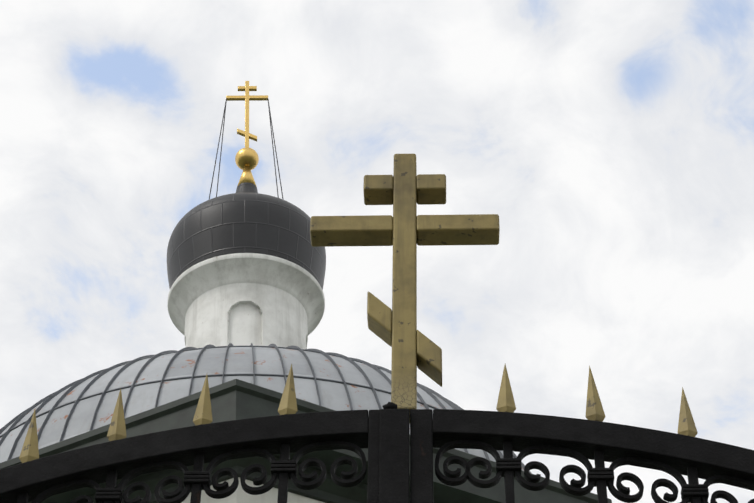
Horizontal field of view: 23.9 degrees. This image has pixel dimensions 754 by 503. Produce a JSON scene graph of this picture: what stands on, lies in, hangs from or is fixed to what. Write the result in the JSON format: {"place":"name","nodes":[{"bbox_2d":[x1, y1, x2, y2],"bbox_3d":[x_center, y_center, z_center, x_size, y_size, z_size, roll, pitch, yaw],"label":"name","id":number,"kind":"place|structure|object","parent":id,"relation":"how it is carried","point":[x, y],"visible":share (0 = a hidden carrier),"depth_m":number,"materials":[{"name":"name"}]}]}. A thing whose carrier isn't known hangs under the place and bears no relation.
{"place":"outdoors","nodes":[
{"label":"outdoors","id":0,"kind":"place"},
{"bbox_2d":[0,154,753,502],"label":"gate","id":1,"kind":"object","parent":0,"point":[400,436],"visible":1,"depth_m":2.76,"materials":[{"name":"metal"}]},
{"bbox_2d":[0,0,753,502],"label":"sky","id":2,"kind":"structure","parent":0,"point":[610,143],"materials":[{"name":"white"}]},
{"bbox_3d":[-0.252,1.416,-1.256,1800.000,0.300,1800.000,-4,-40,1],"label":"ground","id":3,"kind":"structure","parent":0,"visible":0},
{"bbox_2d":[0,379,611,502],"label":"gable","id":4,"kind":"structure","parent":3,"relation":"on","point":[235,399],"depth_m":15.05,"materials":[{"name":"black metal"}]},
{"bbox_2d":[0,347,523,470],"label":"church dome","id":5,"kind":"structure","parent":4,"relation":"on","point":[267,360],"depth_m":15.97,"materials":[{"name":"grey metal"}]},
{"bbox_2d":[167,253,324,348],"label":"drum tower","id":6,"kind":"structure","parent":5,"relation":"on","point":[245,299],"depth_m":19.64,"materials":[{"name":"white paint"}]},
{"bbox_2d":[167,182,325,289],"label":"onion dome","id":7,"kind":"structure","parent":6,"relation":"on","point":[246,217],"depth_m":20.03,"materials":[{"name":"black metal"}]},
{"bbox_2d":[209,99,283,199],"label":"guy wires","id":8,"kind":"object","parent":7,"relation":"on","point":[221,151],"visible":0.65,"depth_m":21.90,"materials":[{"name":"metal"}]},
{"bbox_2d":[235,147,258,186],"bbox_3d":[-1.582,-0.994,21.657,0.290,0.640,0.290,-1,-40,-3],"label":"finial ball","id":9,"kind":"object","parent":7,"relation":"on","point":[246,159],"visible":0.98,"depth_m":21.64,"materials":[{"name":"gold metal"}]},
{"bbox_2d":[226,81,267,146],"bbox_3d":[-1.623,-1.694,22.245,0.530,1.200,0.050,-1,-40,-3],"label":"cross","id":10,"kind":"object","parent":9,"relation":"on","point":[246,98],"visible":0.98,"depth_m":22.42,"materials":[{"name":"metal"}]},
{"bbox_2d":[0,343,530,472],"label":"roof seams","id":11,"kind":"object","parent":5,"relation":"on","point":[73,385],"visible":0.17,"depth_m":16.28,"materials":[{"name":"grey metal"}]}
]}

